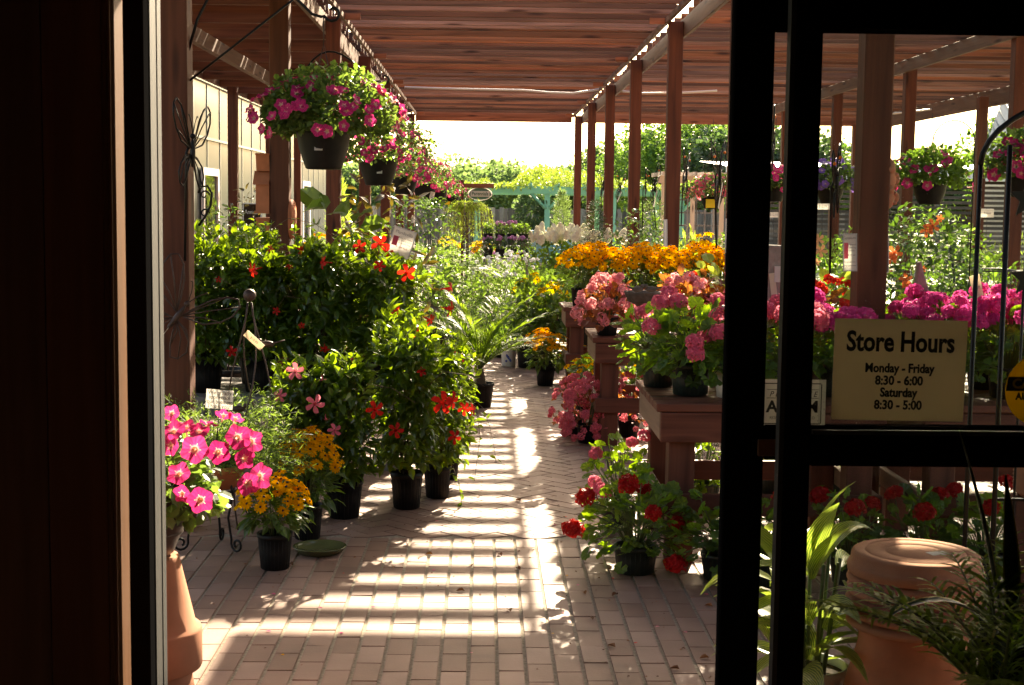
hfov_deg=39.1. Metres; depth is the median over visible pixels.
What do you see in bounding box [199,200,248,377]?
glossy shrub
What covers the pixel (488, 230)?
potted plant
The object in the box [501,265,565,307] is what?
foxtail fern
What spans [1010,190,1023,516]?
iron leaf stake
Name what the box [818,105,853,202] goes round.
hanging basket
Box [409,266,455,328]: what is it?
border shrub
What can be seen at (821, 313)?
potted geranium
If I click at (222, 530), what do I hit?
plant stand
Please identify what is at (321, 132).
hanging basket
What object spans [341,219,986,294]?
ground
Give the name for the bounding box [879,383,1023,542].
display bench
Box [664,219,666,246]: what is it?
sign holder
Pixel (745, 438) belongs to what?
sliding door
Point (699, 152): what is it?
tree
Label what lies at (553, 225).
hydrangea
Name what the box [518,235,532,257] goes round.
potted plant
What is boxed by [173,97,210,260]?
metal butterfly
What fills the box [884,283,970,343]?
potted geranium
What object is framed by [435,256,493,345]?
border shrub
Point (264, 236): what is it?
potted mandevilla
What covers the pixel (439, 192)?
hanging basket
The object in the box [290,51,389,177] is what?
basket bracket
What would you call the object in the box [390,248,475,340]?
leafy shrub
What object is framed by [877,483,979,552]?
potted geranium
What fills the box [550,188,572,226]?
cypress
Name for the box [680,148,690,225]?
metal butterfly
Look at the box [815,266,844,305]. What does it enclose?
garden shrub
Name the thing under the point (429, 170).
hanging basket
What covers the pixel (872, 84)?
pergola
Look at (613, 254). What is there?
potted rudbeckia
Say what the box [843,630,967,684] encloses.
terracotta urn
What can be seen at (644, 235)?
garden shrub
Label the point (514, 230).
potted plant
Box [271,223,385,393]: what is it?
potted mandevilla
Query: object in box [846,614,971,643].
terracotta pot
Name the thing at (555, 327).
border shrub
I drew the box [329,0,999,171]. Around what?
sky
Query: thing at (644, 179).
tree
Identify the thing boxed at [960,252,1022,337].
garden shrub
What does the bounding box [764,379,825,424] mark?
alarm sticker
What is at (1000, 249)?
garden shrub
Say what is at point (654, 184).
metal butterfly
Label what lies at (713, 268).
lime leaf plant
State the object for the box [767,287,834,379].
potted geranium
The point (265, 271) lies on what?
potted mandevilla
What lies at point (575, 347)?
display bench
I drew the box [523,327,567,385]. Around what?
potted rudbeckia
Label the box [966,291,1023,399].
potted geranium
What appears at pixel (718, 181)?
metal butterfly
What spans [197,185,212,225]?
scroll hook
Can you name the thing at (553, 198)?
tree
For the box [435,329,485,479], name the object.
potted mandevilla
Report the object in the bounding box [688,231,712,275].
potted coneflower
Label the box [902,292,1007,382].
potted geranium
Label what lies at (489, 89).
water pipe
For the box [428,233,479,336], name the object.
border shrub
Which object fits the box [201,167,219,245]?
door
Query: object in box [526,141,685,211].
tree
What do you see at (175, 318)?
metal butterfly
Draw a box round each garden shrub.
[601,207,663,286]
[639,199,663,274]
[657,224,699,253]
[712,231,724,248]
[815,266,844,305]
[816,231,843,289]
[828,224,852,289]
[887,219,930,315]
[889,203,974,290]
[925,223,997,295]
[944,245,1022,295]
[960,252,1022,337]
[980,231,1023,281]
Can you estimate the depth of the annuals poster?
13.11 m
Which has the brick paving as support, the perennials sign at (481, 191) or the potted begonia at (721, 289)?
the perennials sign at (481, 191)
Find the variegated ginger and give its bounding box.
[701,481,873,684]
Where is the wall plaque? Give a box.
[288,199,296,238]
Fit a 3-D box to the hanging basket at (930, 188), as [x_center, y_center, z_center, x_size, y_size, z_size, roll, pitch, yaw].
[3.194,-1.393,10.947,0.670,0.687,0.659,1,5,-1]
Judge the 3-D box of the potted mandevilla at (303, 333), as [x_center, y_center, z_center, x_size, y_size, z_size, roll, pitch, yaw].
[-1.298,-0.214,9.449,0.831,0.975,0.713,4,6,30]
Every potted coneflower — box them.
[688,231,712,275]
[712,250,723,283]
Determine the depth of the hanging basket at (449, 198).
26.14 m
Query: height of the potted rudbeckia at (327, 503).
0.556 m
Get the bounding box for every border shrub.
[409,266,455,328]
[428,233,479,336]
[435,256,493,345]
[459,239,493,328]
[463,253,519,339]
[474,293,523,357]
[486,249,538,325]
[491,278,537,338]
[502,269,555,368]
[521,273,571,370]
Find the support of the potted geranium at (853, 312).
on the display bench at (679, 427)
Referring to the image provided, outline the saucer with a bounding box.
[292,539,346,556]
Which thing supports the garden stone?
on the potted geranium at (914, 291)
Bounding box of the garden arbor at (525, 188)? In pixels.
[460,162,712,249]
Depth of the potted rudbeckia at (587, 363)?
11.35 m
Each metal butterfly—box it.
[163,253,240,359]
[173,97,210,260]
[598,173,603,216]
[615,170,626,222]
[642,168,646,229]
[645,163,660,230]
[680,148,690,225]
[711,141,726,247]
[771,104,775,169]
[829,143,841,273]
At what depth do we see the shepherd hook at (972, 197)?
10.97 m
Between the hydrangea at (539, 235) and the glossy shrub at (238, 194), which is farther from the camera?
the hydrangea at (539, 235)
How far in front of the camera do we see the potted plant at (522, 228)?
20.74 m
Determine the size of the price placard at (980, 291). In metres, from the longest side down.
0.283 x 0.050 x 0.009 m
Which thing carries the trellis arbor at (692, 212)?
on the gravel yard at (890, 282)
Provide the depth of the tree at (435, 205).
78.82 m
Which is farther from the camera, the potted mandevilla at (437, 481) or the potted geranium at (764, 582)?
the potted mandevilla at (437, 481)
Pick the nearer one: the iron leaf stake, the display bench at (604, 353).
the iron leaf stake
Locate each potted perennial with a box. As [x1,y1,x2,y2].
[303,233,325,244]
[435,237,456,265]
[439,240,460,263]
[465,241,504,301]
[469,251,494,288]
[492,260,522,305]
[508,253,529,288]
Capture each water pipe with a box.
[404,86,598,93]
[621,90,716,93]
[893,108,931,114]
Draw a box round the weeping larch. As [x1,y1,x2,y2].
[441,197,494,300]
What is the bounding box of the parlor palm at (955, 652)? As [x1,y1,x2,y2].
[807,531,1023,684]
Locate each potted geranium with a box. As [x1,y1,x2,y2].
[561,461,698,575]
[577,428,650,529]
[609,301,685,387]
[637,284,724,396]
[663,489,766,582]
[693,307,777,397]
[693,317,777,378]
[694,443,720,493]
[704,492,773,588]
[762,458,774,493]
[765,293,833,379]
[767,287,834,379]
[808,485,899,585]
[813,301,878,396]
[833,466,840,491]
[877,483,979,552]
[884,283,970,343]
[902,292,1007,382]
[936,474,1013,579]
[950,281,1019,389]
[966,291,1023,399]
[1007,297,1023,358]
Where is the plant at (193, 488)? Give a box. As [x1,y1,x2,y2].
[165,404,271,555]
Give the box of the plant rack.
[482,242,529,310]
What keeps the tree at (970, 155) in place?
on the ground at (777, 228)
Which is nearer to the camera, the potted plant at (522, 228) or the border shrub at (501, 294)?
the border shrub at (501, 294)
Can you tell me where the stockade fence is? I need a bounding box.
[371,206,848,254]
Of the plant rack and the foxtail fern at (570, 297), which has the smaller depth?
the foxtail fern at (570, 297)
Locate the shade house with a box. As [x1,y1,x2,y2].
[701,161,1023,269]
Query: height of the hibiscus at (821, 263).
1.436 m
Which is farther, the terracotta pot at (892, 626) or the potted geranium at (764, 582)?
the potted geranium at (764, 582)
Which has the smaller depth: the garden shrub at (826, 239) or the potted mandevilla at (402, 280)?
the potted mandevilla at (402, 280)
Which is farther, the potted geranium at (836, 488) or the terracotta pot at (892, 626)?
the potted geranium at (836, 488)
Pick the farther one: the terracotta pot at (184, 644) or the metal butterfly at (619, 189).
the metal butterfly at (619, 189)
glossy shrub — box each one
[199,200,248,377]
[224,183,267,366]
[387,194,460,322]
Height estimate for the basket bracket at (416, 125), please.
0.954 m
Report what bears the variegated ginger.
on the brick paving
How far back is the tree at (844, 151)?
58.59 m
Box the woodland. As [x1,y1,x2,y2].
[343,200,961,231]
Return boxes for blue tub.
[528,230,579,275]
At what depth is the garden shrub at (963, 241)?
19.04 m
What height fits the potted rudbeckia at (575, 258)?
0.552 m
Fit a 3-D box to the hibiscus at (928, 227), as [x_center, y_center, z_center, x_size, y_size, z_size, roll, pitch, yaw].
[3.253,-0.279,11.490,0.975,1.738,1.011,1,5,-1]
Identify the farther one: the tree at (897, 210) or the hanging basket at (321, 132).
the tree at (897, 210)
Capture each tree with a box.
[341,162,429,236]
[341,183,447,227]
[406,152,534,217]
[448,167,517,228]
[511,161,643,212]
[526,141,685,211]
[581,123,779,216]
[615,129,724,219]
[657,125,850,219]
[771,138,850,213]
[839,204,923,234]
[897,160,965,240]
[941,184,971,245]
[954,117,994,206]
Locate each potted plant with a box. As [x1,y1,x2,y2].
[481,222,493,241]
[482,235,496,256]
[493,235,506,257]
[494,220,506,241]
[504,220,518,241]
[505,235,519,257]
[517,223,531,241]
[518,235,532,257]
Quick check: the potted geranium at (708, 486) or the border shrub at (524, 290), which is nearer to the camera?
the potted geranium at (708, 486)
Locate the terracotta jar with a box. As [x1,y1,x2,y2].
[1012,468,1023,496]
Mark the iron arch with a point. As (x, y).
(995, 134)
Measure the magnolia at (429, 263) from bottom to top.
1.395 m
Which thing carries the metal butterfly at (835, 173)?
attached to the pergola
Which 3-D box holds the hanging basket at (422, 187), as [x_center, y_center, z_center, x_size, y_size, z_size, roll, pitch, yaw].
[-1.156,-2.280,18.530,0.766,0.893,0.862,5,7,39]
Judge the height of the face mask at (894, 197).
0.150 m
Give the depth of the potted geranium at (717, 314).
6.73 m
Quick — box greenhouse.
[193,75,325,285]
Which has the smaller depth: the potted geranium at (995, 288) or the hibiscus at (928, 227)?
the potted geranium at (995, 288)
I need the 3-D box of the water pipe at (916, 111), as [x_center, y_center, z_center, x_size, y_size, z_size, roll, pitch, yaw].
[7.398,-4.165,25.863,1.338,0.196,0.032,1,5,-1]
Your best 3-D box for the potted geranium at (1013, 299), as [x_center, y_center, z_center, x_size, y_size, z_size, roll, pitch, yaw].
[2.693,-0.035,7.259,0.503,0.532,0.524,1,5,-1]
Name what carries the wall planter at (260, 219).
attached to the pergola
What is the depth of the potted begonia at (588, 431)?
9.96 m
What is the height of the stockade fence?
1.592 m
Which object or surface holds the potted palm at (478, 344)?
on the brick paving
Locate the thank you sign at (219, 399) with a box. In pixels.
[205,389,233,465]
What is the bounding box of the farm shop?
[982,104,1023,261]
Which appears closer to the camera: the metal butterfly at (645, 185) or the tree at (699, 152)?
the metal butterfly at (645, 185)
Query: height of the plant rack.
1.122 m
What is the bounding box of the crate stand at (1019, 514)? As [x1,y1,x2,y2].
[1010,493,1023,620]
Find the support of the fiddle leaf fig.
on the brick paving
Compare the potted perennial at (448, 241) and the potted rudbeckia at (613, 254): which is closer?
the potted rudbeckia at (613, 254)
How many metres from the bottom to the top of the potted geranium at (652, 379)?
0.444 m
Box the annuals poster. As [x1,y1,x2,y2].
[243,203,261,242]
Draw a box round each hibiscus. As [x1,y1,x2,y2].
[815,234,892,308]
[886,201,986,319]
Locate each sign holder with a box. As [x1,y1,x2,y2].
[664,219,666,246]
[725,219,726,252]
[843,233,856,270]
[887,235,888,272]
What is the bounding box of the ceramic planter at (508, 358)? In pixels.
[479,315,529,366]
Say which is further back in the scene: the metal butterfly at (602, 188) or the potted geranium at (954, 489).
the metal butterfly at (602, 188)
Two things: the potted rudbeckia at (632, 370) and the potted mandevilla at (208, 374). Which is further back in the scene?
the potted rudbeckia at (632, 370)
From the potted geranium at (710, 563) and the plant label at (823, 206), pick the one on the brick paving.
the potted geranium at (710, 563)
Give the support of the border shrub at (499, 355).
on the brick paving
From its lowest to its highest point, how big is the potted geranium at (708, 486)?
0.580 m
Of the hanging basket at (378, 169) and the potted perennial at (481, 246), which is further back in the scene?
the potted perennial at (481, 246)
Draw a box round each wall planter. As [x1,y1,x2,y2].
[253,171,269,212]
[255,153,269,170]
[255,217,269,239]
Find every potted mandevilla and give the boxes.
[194,218,273,392]
[195,216,231,357]
[195,241,329,392]
[201,218,330,383]
[242,350,338,498]
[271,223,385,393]
[276,235,357,365]
[304,346,413,519]
[330,222,400,361]
[333,246,457,392]
[365,297,482,509]
[389,328,500,506]
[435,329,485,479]
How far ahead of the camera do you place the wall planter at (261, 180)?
10.86 m
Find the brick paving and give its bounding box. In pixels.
[174,284,1012,684]
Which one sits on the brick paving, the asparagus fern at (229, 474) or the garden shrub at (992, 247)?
the garden shrub at (992, 247)
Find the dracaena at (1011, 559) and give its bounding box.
[882,431,1023,680]
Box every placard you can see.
[767,245,780,325]
[969,274,985,329]
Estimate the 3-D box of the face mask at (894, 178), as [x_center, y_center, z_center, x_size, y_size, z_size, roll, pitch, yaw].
[1.865,-0.825,7.160,0.115,0.182,0.127,5,7,38]
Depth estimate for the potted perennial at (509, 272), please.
23.77 m
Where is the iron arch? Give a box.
[962,110,1023,623]
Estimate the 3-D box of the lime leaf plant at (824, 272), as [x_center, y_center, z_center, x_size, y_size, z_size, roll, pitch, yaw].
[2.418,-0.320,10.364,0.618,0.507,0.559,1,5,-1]
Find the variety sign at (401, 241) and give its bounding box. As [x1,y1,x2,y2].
[387,225,416,285]
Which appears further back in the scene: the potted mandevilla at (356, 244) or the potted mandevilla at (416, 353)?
the potted mandevilla at (356, 244)
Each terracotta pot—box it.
[166,551,202,680]
[168,673,194,684]
[845,591,984,621]
[846,570,984,598]
[846,580,983,610]
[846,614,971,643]
[847,538,985,589]
[856,608,977,632]
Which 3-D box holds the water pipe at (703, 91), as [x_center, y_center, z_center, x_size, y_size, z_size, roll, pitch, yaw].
[2.409,-3.958,22.776,1.662,0.088,0.032,1,5,-1]
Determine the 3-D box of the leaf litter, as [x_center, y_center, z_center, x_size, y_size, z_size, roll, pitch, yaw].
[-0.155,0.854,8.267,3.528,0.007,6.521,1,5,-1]
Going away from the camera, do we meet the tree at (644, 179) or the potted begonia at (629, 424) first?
the potted begonia at (629, 424)
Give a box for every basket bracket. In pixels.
[189,0,340,80]
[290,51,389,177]
[341,98,412,184]
[373,112,430,142]
[398,128,443,144]
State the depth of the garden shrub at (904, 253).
16.54 m
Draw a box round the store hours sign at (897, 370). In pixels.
[826,313,970,426]
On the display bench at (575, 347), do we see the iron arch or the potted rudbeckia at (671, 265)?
the potted rudbeckia at (671, 265)
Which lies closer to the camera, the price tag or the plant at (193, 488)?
the plant at (193, 488)
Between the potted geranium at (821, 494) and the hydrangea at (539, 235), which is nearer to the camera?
the potted geranium at (821, 494)
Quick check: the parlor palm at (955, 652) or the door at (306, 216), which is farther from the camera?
the door at (306, 216)
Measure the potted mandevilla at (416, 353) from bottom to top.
1.155 m
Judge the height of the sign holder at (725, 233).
0.259 m
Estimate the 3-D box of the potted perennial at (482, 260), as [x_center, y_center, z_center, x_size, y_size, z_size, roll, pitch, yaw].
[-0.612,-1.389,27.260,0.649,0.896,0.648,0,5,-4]
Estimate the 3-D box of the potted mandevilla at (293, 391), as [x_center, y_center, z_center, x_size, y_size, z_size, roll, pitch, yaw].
[-1.117,0.478,7.566,0.559,0.867,0.538,2,6,16]
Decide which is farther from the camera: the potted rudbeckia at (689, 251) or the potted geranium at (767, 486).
the potted rudbeckia at (689, 251)
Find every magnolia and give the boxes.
[338,171,429,349]
[367,244,440,321]
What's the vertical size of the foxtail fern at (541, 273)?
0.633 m
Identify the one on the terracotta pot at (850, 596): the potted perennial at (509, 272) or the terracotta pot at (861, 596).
the terracotta pot at (861, 596)
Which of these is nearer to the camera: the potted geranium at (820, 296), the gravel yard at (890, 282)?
the potted geranium at (820, 296)
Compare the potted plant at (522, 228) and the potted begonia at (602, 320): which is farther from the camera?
the potted plant at (522, 228)
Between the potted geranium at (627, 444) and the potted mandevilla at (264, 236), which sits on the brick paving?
the potted geranium at (627, 444)
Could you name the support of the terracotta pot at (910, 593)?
on the terracotta pot at (861, 596)
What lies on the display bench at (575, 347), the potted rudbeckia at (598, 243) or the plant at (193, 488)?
the potted rudbeckia at (598, 243)
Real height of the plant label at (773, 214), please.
0.680 m
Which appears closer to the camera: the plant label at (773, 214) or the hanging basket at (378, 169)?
the hanging basket at (378, 169)
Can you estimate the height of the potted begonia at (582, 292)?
0.420 m
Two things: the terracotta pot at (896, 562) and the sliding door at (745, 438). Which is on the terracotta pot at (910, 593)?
the terracotta pot at (896, 562)
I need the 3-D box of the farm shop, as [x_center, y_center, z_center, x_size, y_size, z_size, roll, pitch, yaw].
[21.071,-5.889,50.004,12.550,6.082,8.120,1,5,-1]
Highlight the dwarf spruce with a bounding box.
[570,199,608,346]
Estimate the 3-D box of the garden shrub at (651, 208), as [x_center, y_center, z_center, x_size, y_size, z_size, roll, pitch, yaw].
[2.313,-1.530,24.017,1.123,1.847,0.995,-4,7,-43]
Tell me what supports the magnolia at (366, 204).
on the brick paving
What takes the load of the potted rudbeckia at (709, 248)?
on the display bench at (575, 347)
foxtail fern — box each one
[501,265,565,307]
[519,264,570,320]
[544,271,584,323]
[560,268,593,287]
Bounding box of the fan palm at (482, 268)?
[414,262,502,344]
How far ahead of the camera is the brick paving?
6.18 m
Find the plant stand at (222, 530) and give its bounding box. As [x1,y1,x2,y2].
[175,485,241,552]
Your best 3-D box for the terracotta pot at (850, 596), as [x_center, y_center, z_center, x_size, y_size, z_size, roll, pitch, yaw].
[1.217,0.780,4.366,0.406,0.032,0.406,1,5,-1]
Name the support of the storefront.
on the store floor
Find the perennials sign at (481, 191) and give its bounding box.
[460,180,493,294]
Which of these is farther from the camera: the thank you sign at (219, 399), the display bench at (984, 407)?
the display bench at (984, 407)
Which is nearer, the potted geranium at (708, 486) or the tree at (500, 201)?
the potted geranium at (708, 486)
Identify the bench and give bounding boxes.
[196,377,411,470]
[560,302,765,377]
[585,328,827,445]
[636,380,886,563]
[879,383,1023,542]
[948,258,1021,293]
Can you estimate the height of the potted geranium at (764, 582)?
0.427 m
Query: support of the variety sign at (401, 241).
in the potted mandevilla at (356, 244)
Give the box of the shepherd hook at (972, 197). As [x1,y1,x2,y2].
[931,120,975,382]
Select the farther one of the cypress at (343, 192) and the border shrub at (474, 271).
the cypress at (343, 192)
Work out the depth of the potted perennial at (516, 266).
25.30 m
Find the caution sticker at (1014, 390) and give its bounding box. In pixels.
[1005,359,1023,421]
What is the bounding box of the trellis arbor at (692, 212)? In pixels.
[652,171,726,251]
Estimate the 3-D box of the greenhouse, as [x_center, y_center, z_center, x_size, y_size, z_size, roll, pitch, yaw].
[-9.541,-4.435,32.567,8.100,5.750,26.100,1,5,-1]
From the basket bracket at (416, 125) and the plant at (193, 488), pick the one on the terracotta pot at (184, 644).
the plant at (193, 488)
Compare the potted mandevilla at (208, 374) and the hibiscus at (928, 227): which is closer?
the potted mandevilla at (208, 374)
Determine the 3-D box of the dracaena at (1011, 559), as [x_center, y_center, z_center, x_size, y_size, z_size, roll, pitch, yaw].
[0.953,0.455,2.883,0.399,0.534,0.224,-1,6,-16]
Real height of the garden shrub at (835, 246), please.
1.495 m
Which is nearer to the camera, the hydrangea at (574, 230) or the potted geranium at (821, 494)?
the potted geranium at (821, 494)
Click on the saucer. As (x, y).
(319, 548)
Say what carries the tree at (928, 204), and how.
on the ground at (777, 228)
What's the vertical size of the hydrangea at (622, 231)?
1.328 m
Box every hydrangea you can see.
[516,221,558,286]
[528,223,573,277]
[548,222,589,297]
[555,223,599,277]
[590,228,626,279]
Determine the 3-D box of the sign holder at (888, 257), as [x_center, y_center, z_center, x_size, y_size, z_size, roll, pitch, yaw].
[1.883,-0.445,7.266,0.034,0.190,0.010,-5,7,-31]
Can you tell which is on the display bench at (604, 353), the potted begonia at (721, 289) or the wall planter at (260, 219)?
the potted begonia at (721, 289)
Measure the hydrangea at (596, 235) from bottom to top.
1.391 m
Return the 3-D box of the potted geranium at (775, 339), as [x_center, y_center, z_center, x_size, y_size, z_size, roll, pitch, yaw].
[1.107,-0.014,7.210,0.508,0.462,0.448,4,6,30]
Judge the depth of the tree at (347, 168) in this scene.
70.80 m
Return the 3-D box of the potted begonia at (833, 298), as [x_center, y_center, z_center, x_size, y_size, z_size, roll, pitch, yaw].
[2.215,-0.268,10.155,0.519,0.439,0.511,1,5,-1]
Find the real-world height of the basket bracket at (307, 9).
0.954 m
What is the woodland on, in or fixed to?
on the ground at (777, 228)
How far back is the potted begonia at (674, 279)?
9.96 m
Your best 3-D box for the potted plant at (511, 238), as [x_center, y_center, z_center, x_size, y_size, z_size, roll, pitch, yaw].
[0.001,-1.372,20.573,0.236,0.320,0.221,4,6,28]
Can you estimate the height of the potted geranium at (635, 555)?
0.496 m
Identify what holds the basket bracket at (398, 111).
attached to the pergola
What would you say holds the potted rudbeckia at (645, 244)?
on the display bench at (575, 347)
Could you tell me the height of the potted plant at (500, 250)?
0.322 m
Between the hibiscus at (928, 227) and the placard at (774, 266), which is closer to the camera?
the placard at (774, 266)
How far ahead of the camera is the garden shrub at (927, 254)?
22.00 m
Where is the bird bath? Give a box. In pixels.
[624,284,661,342]
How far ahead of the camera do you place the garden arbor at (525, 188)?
41.90 m
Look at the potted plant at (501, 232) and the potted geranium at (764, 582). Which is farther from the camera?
the potted plant at (501, 232)
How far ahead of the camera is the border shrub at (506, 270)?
17.16 m
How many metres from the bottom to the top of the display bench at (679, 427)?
0.750 m
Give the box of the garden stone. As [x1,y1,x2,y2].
[913,261,928,298]
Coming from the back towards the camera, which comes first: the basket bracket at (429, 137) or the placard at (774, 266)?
the basket bracket at (429, 137)
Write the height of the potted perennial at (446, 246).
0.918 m
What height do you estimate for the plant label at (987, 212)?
1.021 m
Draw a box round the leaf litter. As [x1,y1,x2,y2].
[196,411,711,677]
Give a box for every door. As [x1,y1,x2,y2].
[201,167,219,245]
[302,181,310,241]
[715,0,1023,684]
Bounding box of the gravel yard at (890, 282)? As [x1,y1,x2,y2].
[420,250,1022,286]
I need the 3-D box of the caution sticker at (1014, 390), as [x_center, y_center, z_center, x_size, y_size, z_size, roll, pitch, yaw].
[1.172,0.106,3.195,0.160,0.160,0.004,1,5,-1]
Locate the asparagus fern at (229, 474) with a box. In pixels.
[164,380,323,490]
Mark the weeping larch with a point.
(466, 208)
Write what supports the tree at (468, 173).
on the ground at (777, 228)
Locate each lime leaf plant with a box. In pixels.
[679,253,724,310]
[819,268,887,306]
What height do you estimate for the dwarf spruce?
1.433 m
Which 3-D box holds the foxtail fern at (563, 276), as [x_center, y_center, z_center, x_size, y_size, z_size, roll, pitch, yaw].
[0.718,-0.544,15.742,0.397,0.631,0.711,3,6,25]
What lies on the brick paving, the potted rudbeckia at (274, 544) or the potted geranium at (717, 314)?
the potted rudbeckia at (274, 544)
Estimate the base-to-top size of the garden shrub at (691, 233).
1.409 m
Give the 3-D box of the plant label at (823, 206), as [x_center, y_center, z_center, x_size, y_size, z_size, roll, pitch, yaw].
[4.735,-1.774,22.023,0.227,0.693,0.009,1,5,-1]
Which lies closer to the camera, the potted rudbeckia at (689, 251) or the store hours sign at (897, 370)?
the store hours sign at (897, 370)
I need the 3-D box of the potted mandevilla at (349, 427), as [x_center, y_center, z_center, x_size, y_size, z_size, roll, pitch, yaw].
[-0.888,0.469,7.485,0.541,0.906,0.685,-2,6,-27]
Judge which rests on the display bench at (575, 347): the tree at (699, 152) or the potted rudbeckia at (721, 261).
the potted rudbeckia at (721, 261)
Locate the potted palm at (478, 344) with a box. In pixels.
[418,285,557,407]
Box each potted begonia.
[548,373,597,435]
[559,371,603,443]
[570,272,637,335]
[572,273,644,321]
[618,371,647,437]
[652,263,716,333]
[678,268,723,315]
[701,279,724,306]
[815,274,850,308]
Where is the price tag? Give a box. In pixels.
[243,330,264,349]
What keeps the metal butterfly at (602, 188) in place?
attached to the pergola
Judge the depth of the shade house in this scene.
40.16 m
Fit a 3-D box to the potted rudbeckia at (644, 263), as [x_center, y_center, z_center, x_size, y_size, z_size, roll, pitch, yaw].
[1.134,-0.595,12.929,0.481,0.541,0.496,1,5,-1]
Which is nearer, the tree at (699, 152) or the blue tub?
the blue tub
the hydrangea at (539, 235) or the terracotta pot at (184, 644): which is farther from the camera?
the hydrangea at (539, 235)
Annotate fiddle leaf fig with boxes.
[300,187,388,295]
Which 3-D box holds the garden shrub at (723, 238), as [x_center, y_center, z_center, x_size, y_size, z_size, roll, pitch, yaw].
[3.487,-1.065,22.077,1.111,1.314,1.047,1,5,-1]
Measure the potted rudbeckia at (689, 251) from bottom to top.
0.564 m
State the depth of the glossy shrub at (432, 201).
15.92 m
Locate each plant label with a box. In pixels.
[770,212,777,233]
[818,203,829,222]
[981,209,993,249]
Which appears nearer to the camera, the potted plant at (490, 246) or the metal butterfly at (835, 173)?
the metal butterfly at (835, 173)
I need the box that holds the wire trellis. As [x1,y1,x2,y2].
[227,289,284,529]
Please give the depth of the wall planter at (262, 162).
10.85 m
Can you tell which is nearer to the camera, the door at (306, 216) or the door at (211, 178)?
the door at (211, 178)
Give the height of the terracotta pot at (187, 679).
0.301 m
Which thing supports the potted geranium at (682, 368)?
on the display bench at (679, 427)
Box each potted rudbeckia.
[233,470,315,570]
[265,425,348,540]
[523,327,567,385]
[554,244,604,305]
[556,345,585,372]
[561,352,593,411]
[571,240,612,295]
[583,243,636,299]
[615,246,665,289]
[618,364,642,417]
[623,241,671,287]
[645,245,691,292]
[677,244,720,296]
[689,241,723,281]
[704,246,724,282]
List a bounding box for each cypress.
[322,177,355,242]
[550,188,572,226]
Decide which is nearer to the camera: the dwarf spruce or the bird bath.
the bird bath
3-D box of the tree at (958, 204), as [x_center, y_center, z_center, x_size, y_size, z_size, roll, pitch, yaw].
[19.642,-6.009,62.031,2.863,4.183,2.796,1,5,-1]
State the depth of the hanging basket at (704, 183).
16.79 m
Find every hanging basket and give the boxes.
[244,17,409,169]
[344,82,437,185]
[377,136,438,193]
[396,142,454,199]
[414,143,463,202]
[437,161,470,205]
[680,119,726,208]
[770,117,782,201]
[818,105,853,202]
[893,113,973,203]
[983,125,1023,196]
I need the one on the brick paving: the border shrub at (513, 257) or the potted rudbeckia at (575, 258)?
the border shrub at (513, 257)
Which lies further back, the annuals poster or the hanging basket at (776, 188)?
the hanging basket at (776, 188)
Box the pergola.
[160,0,1023,531]
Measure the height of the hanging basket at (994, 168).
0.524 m
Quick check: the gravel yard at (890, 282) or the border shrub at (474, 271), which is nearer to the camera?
the border shrub at (474, 271)
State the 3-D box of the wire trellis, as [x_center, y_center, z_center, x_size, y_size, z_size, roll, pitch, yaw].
[-1.266,0.329,6.963,0.245,1.174,0.257,-4,7,-40]
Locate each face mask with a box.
[889,159,899,187]
[889,185,898,208]
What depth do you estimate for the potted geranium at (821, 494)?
6.29 m
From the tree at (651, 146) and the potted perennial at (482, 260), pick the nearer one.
the potted perennial at (482, 260)
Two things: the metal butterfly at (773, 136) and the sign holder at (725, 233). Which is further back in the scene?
the sign holder at (725, 233)
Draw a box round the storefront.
[0,0,1023,684]
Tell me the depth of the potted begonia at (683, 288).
10.28 m
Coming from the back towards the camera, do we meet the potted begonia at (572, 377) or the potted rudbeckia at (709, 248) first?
the potted rudbeckia at (709, 248)
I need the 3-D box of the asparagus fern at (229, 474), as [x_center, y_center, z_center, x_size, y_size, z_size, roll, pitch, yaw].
[-1.385,0.435,6.822,0.945,0.496,0.992,-4,7,-43]

